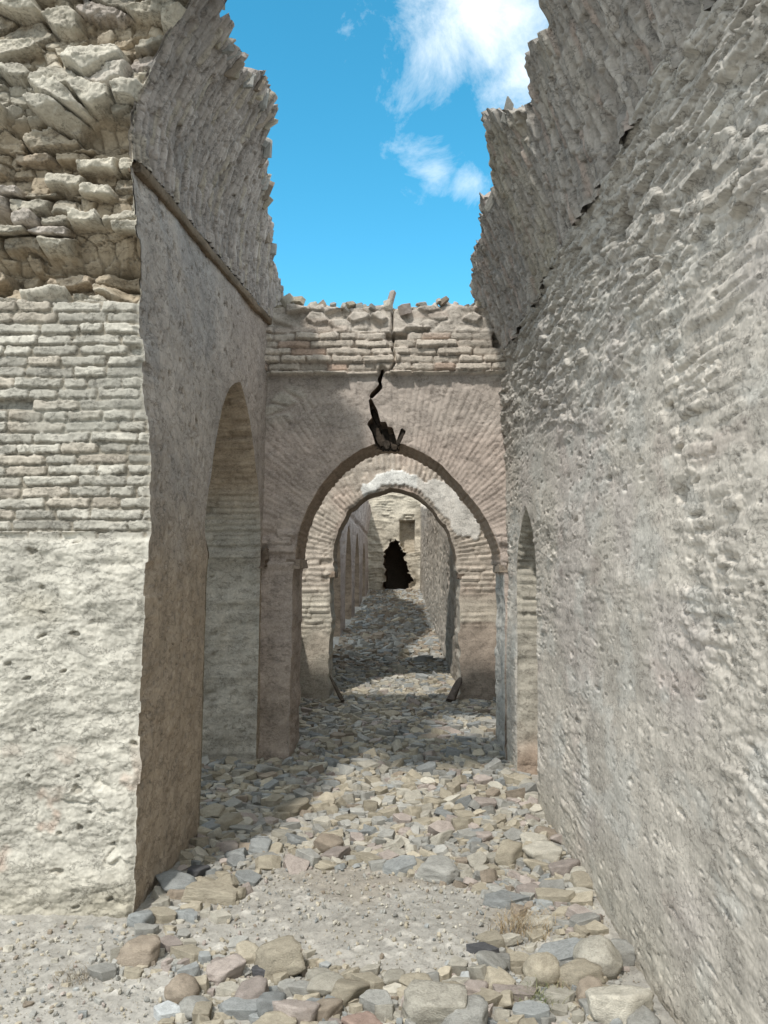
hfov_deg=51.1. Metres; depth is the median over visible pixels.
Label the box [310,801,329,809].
stone
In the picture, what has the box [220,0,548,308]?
sky
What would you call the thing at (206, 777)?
stone
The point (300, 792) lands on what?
stone
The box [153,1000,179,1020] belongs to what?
stone
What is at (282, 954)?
stone
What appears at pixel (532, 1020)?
stone
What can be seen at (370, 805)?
stone
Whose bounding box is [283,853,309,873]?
stone
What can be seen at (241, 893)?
stone
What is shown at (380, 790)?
stone
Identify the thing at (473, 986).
stone
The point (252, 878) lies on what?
stone
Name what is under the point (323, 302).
stone
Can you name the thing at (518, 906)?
stone
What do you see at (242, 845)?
stone
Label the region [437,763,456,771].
stone
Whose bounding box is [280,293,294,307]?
stone
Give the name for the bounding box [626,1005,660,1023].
stone
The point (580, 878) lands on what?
stone
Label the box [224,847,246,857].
stone
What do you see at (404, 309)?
stone
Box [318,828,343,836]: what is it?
stone
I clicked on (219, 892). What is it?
stone
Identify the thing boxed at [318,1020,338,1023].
stone
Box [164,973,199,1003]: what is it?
stone
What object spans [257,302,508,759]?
cross wall
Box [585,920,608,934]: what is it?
stone
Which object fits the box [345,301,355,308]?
stone
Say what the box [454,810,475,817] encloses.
stone
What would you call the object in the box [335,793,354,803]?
stone
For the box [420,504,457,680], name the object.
ruined wall
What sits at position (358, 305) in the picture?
stone
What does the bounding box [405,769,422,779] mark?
stone
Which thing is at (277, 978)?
stone
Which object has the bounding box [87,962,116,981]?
stone
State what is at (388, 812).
stone
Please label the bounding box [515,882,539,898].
stone
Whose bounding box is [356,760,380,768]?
stone
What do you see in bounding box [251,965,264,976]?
stone
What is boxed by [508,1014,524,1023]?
stone
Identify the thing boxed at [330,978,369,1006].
stone
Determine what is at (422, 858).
stone
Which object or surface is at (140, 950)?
stone
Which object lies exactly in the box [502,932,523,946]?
stone
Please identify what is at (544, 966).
stone
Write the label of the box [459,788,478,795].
stone
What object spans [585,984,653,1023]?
stone
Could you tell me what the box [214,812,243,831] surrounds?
stone
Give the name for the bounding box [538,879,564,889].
stone
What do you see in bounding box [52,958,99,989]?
grass tuft
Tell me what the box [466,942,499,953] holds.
stone
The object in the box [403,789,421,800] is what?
stone
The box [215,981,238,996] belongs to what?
stone
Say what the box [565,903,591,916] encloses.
stone
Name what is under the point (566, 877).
stone
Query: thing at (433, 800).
stone
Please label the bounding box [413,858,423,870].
stone
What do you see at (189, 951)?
stone
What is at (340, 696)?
broken timber
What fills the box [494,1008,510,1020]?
stone
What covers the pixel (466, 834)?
stone
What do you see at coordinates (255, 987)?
stone
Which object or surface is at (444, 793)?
stone
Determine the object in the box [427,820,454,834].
stone
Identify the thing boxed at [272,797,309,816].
stone
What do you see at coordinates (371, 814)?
stone
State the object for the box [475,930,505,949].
stone
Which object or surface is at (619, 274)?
ruined wall
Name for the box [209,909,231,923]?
stone
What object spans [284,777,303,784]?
stone
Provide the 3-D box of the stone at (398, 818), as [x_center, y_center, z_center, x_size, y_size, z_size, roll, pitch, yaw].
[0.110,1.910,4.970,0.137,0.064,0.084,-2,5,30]
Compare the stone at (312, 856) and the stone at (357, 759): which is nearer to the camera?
the stone at (312, 856)
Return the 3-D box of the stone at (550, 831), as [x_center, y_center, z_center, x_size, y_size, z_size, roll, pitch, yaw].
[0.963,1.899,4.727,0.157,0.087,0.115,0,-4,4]
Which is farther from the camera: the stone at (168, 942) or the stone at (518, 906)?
the stone at (518, 906)
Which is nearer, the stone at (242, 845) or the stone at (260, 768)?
the stone at (242, 845)
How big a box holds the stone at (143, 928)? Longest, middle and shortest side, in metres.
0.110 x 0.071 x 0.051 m
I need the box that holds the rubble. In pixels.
[0,588,629,1023]
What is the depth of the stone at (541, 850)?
4.33 m
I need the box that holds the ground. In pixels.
[0,588,675,1023]
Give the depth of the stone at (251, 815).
5.05 m
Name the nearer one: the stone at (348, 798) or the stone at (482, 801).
the stone at (482, 801)
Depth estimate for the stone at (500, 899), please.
3.81 m
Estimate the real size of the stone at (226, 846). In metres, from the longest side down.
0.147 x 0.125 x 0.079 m
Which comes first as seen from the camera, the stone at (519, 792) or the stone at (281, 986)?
the stone at (281, 986)
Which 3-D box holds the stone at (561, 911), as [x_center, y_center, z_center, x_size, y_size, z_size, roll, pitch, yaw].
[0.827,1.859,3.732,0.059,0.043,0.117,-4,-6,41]
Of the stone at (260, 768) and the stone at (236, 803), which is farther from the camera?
the stone at (260, 768)
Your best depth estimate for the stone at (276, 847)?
4.53 m
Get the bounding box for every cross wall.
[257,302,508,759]
[300,453,496,700]
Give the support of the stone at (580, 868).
on the ground
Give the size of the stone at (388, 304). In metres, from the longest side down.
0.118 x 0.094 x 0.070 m
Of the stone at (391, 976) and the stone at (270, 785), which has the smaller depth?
the stone at (391, 976)
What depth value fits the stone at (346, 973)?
3.11 m
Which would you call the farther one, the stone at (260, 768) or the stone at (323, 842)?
the stone at (260, 768)
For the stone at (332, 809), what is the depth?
5.16 m
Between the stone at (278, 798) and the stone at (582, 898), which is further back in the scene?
the stone at (278, 798)
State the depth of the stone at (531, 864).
4.21 m
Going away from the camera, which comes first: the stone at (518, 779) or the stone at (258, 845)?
the stone at (258, 845)
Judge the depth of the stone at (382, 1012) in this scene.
2.86 m
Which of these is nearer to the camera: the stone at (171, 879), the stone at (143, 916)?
the stone at (143, 916)
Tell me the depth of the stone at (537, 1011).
2.85 m
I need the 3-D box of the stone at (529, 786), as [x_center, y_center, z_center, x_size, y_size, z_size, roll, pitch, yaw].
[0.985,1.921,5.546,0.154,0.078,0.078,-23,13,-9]
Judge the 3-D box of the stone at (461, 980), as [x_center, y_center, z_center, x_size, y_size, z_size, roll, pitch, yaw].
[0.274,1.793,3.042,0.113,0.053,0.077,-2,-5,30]
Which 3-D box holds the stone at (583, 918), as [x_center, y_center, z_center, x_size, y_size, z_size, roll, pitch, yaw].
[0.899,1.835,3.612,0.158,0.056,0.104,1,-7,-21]
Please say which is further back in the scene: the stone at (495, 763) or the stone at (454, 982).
the stone at (495, 763)
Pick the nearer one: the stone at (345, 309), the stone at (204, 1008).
the stone at (204, 1008)
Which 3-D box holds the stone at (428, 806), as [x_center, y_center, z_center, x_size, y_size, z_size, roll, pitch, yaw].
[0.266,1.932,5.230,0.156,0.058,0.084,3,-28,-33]
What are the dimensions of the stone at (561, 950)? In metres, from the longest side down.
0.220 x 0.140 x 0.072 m
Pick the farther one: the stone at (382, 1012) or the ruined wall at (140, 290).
the ruined wall at (140, 290)
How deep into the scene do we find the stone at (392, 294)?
6.83 m
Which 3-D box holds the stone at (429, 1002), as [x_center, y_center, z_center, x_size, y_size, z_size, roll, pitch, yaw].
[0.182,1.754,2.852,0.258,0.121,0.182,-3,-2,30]
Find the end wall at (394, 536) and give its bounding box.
[367,492,420,589]
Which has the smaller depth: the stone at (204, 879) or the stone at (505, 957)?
the stone at (505, 957)
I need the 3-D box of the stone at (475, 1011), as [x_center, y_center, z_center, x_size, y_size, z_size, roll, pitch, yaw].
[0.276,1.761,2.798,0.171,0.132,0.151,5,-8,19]
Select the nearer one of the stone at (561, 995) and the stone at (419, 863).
the stone at (561, 995)
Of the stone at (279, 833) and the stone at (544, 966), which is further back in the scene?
the stone at (279, 833)
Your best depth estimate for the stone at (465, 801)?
5.24 m
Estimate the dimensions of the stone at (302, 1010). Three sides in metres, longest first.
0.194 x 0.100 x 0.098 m
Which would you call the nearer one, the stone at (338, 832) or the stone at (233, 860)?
the stone at (233, 860)
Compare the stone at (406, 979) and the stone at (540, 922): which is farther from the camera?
the stone at (540, 922)
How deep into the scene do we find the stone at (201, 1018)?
2.83 m
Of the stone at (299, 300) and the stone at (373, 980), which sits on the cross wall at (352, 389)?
the stone at (299, 300)
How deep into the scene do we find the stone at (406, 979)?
3.06 m
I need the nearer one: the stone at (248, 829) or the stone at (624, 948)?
the stone at (624, 948)
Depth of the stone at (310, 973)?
3.13 m
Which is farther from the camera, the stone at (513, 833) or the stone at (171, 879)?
the stone at (513, 833)
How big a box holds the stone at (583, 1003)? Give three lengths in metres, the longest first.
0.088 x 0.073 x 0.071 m
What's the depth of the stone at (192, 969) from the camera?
3.16 m
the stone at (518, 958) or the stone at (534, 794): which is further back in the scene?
the stone at (534, 794)
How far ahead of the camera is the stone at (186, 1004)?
2.91 m
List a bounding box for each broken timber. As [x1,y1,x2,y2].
[329,675,344,702]
[446,677,461,701]
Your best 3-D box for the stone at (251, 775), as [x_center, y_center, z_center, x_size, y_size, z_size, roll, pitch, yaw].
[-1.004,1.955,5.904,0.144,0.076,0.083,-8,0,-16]
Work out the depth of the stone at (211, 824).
4.86 m
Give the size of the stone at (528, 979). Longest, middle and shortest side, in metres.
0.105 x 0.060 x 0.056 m
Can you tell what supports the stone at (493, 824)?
on the ground
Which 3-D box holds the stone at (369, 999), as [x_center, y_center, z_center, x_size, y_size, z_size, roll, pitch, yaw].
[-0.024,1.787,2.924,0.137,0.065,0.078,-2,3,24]
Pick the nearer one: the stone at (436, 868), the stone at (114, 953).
the stone at (114, 953)
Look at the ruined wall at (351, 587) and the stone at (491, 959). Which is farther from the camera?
the ruined wall at (351, 587)
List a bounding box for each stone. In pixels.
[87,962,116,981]
[109,946,122,962]
[116,935,160,966]
[127,910,154,926]
[134,923,159,935]
[149,906,176,923]
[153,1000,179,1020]
[155,870,196,892]
[160,935,182,952]
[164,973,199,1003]
[170,944,203,962]
[175,908,194,918]
[177,962,200,976]
[178,995,209,1019]
[180,881,238,905]
[184,911,197,923]
[187,865,210,876]
[192,1001,212,1023]
[195,975,209,993]
[195,1014,209,1023]
[196,877,214,880]
[199,1019,223,1023]
[200,803,225,818]
[201,774,213,780]
[201,820,220,829]
[206,953,245,985]
[208,771,221,779]
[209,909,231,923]
[211,957,221,962]
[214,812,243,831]
[215,832,234,839]
[215,840,237,852]
[215,873,238,887]
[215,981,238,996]
[219,997,257,1019]
[224,798,242,808]
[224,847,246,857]
[226,854,246,867]
[227,935,248,947]
[230,824,254,833]
[234,975,268,998]
[235,869,261,886]
[235,940,258,963]
[237,887,245,899]
[238,842,249,850]
[240,770,256,779]
[240,882,253,894]
[241,812,258,823]
[247,838,271,854]
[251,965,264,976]
[252,1011,296,1023]
[253,852,278,858]
[254,764,283,772]
[254,935,306,982]
[255,855,280,869]
[256,991,285,1016]
[261,801,279,806]
[264,779,278,790]
[265,794,283,802]
[269,842,283,853]
[271,829,295,838]
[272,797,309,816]
[272,972,288,984]
[272,999,320,1023]
[277,978,295,997]
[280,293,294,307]
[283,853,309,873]
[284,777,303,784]
[285,832,307,845]
[285,980,308,995]
[292,296,305,305]
[293,788,310,801]
[295,848,320,867]
[300,1021,317,1023]
[304,967,330,978]
[306,971,343,996]
[306,997,321,1001]
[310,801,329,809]
[313,816,331,829]
[313,833,343,852]
[314,860,337,870]
[315,998,342,1021]
[317,300,326,306]
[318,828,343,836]
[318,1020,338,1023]
[321,846,350,858]
[325,806,340,814]
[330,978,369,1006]
[334,796,347,806]
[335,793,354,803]
[335,814,358,820]
[340,302,349,312]
[340,966,359,979]
[341,1011,382,1023]
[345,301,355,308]
[350,758,375,761]
[351,852,382,865]
[351,972,384,988]
[354,302,362,307]
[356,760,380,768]
[359,826,377,835]
[359,964,380,975]
[359,989,391,1013]
[363,800,377,811]
[368,303,374,310]
[368,812,381,817]
[368,859,386,871]
[369,786,387,794]
[375,1003,394,1021]
[377,806,399,817]
[378,849,398,859]
[382,855,416,875]
[383,298,392,310]
[383,837,404,848]
[383,968,405,985]
[388,290,395,302]
[389,847,405,855]
[393,813,411,823]
[398,303,411,315]
[398,972,431,986]
[401,979,467,1023]
[402,806,421,818]
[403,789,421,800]
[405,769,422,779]
[411,816,430,825]
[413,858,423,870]
[414,855,458,884]
[415,856,428,861]
[420,803,433,811]
[422,796,446,806]
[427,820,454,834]
[430,829,453,844]
[434,807,455,817]
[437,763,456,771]
[439,296,448,306]
[439,787,453,798]
[441,977,469,983]
[441,994,488,1023]
[442,981,460,983]
[446,781,460,793]
[448,956,467,975]
[451,817,473,830]
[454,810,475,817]
[455,794,472,808]
[456,829,476,839]
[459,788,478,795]
[463,979,488,994]
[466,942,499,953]
[466,964,486,980]
[467,851,487,867]
[469,841,488,853]
[470,828,483,831]
[472,987,502,1006]
[474,797,496,807]
[475,831,493,841]
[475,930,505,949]
[476,950,507,970]
[480,868,497,882]
[481,805,495,814]
[481,820,496,829]
[483,890,529,909]
[484,757,503,770]
[484,966,515,989]
[486,852,496,864]
[492,984,538,1001]
[494,839,522,865]
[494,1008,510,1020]
[497,953,509,970]
[498,990,513,1007]
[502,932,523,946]
[503,827,522,840]
[505,788,525,797]
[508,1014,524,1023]
[509,951,529,970]
[511,903,526,916]
[512,1000,549,1023]
[513,774,531,784]
[513,915,555,930]
[515,808,530,816]
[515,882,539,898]
[518,782,537,792]
[518,1017,537,1023]
[519,831,548,843]
[519,976,537,986]
[522,840,562,862]
[522,858,548,871]
[522,952,559,986]
[524,791,537,801]
[525,926,546,942]
[527,818,545,826]
[531,865,543,875]
[534,826,556,837]
[535,887,575,905]
[537,937,579,961]
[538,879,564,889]
[545,986,575,1004]
[547,859,579,875]
[550,833,561,844]
[551,1003,567,1015]
[552,906,568,916]
[558,957,605,989]
[562,873,569,882]
[565,887,595,896]
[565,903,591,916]
[569,871,592,888]
[569,912,599,926]
[570,866,585,876]
[570,891,592,905]
[573,935,622,979]
[576,975,601,1003]
[578,998,588,1014]
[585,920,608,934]
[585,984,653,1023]
[609,1018,622,1023]
[611,938,635,965]
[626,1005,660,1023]
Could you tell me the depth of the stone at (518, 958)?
3.24 m
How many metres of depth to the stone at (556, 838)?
4.57 m
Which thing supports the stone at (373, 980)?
on the ground
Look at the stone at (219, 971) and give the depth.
3.15 m
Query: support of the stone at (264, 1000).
on the ground
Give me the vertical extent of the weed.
0.047 m
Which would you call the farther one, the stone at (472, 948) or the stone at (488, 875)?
the stone at (488, 875)
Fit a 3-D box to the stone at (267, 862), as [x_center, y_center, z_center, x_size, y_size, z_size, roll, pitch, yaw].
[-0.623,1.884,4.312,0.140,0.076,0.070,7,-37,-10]
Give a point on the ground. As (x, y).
(38, 926)
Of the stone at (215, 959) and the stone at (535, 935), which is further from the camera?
the stone at (535, 935)
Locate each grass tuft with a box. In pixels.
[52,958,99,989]
[484,897,569,950]
[543,980,577,989]
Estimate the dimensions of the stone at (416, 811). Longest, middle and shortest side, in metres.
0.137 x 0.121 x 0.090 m
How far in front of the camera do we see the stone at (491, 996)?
2.93 m
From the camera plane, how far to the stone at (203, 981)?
3.06 m
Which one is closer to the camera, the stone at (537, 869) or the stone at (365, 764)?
the stone at (537, 869)
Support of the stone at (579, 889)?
on the ground
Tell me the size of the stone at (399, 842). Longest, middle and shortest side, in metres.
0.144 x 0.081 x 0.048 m
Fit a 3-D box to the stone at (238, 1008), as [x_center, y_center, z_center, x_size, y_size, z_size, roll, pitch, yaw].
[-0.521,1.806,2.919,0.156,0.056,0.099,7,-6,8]
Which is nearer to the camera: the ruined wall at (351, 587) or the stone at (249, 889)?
the stone at (249, 889)
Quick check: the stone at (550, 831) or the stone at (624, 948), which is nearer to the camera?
the stone at (624, 948)
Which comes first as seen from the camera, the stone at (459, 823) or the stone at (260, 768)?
the stone at (459, 823)
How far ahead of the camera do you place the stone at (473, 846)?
4.46 m
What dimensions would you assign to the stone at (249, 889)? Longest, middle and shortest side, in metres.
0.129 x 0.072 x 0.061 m
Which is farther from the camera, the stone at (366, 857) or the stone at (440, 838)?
the stone at (440, 838)
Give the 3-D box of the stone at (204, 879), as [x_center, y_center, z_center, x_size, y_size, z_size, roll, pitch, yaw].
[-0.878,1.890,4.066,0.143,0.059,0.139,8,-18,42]
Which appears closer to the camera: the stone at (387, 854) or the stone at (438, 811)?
the stone at (387, 854)
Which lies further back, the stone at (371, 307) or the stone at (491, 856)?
the stone at (371, 307)
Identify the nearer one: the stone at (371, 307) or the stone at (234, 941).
the stone at (234, 941)
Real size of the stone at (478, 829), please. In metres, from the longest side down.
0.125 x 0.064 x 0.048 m
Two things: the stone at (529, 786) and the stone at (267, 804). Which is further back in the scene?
the stone at (529, 786)
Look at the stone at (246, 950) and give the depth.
3.31 m
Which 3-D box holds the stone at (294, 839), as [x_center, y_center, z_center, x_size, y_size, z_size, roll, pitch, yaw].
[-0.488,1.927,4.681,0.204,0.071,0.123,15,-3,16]
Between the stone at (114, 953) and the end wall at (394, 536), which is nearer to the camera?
the stone at (114, 953)
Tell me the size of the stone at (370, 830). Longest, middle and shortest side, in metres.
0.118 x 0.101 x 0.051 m
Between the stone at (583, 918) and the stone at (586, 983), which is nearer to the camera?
the stone at (586, 983)
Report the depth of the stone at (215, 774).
5.91 m
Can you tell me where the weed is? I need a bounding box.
[516,974,573,1010]
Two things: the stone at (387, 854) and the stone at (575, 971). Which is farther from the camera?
the stone at (387, 854)
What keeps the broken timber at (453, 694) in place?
on the ground
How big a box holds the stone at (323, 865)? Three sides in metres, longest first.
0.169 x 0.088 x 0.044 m
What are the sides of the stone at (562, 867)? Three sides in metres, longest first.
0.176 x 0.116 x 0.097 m
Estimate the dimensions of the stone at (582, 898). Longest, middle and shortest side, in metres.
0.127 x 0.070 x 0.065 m
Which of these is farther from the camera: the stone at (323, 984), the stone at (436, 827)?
the stone at (436, 827)
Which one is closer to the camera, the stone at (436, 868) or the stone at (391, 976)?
the stone at (391, 976)
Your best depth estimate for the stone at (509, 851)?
4.30 m
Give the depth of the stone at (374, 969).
3.15 m
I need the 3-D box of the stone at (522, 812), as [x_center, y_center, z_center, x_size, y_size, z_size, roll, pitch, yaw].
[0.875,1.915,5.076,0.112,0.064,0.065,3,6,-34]
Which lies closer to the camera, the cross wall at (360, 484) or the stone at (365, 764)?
the stone at (365, 764)
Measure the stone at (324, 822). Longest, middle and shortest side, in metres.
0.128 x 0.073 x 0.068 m
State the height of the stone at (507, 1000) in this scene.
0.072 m
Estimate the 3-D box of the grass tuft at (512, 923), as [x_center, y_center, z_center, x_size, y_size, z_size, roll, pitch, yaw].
[0.592,1.818,3.575,0.402,0.070,0.395,2,-5,-26]
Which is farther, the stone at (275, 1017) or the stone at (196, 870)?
the stone at (196, 870)
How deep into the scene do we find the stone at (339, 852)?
4.42 m
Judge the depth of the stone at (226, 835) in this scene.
4.72 m
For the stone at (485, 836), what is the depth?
4.64 m
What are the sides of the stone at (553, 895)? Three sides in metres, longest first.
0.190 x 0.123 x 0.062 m
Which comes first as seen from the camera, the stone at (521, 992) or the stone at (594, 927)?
the stone at (521, 992)
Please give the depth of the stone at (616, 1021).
2.77 m
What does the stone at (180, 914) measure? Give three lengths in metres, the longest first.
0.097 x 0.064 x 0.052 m
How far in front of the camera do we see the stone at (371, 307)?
6.69 m
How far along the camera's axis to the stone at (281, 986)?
3.05 m
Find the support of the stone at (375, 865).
on the ground
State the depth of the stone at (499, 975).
3.05 m
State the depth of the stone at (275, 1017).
2.80 m
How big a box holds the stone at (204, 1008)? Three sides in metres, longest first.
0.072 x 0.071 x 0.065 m
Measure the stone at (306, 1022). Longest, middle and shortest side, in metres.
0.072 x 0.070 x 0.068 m
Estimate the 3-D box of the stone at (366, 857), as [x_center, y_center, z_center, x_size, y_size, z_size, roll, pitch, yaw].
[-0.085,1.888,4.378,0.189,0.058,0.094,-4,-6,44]
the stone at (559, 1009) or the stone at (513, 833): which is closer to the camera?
the stone at (559, 1009)
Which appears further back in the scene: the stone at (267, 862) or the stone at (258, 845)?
the stone at (258, 845)
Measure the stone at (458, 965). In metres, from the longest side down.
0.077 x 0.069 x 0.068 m
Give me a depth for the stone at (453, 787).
5.57 m
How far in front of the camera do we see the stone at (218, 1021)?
2.78 m
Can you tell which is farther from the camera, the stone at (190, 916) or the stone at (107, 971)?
the stone at (190, 916)
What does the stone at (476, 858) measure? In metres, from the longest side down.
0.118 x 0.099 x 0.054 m
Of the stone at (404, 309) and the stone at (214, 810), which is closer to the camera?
the stone at (214, 810)
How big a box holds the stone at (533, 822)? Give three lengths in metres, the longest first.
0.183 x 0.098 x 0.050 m
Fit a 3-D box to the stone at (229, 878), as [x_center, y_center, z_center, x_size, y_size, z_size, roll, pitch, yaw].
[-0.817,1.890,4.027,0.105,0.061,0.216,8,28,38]
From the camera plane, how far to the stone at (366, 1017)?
2.80 m
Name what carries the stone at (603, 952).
on the ground
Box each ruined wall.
[0,0,283,917]
[333,500,370,636]
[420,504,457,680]
[469,0,767,1023]
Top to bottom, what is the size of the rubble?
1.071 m
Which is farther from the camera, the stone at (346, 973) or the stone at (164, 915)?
the stone at (164, 915)
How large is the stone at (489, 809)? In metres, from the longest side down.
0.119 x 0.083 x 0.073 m
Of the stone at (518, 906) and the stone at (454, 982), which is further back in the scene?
the stone at (518, 906)
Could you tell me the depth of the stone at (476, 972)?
3.09 m
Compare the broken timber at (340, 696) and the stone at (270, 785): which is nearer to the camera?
the stone at (270, 785)
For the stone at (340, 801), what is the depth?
5.29 m
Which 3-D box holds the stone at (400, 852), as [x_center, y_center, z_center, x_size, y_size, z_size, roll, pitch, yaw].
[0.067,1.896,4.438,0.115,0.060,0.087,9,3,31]
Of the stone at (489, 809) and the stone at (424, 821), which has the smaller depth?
the stone at (424, 821)
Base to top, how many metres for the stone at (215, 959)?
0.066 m
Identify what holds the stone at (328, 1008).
on the ground
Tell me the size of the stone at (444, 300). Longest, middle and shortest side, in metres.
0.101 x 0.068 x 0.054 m
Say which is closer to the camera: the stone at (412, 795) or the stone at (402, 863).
the stone at (402, 863)
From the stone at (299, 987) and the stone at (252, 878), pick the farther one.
the stone at (252, 878)
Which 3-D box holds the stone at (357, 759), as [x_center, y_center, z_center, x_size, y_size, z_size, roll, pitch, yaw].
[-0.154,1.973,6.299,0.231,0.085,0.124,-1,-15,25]
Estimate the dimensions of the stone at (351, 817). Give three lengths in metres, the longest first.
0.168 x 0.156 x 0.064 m
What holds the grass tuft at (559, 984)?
on the ground
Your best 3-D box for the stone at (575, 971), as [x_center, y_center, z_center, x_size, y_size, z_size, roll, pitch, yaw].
[0.754,1.792,3.095,0.156,0.100,0.130,3,-5,-34]
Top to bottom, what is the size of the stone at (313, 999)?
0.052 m
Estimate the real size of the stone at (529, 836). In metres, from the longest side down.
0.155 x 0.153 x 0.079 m

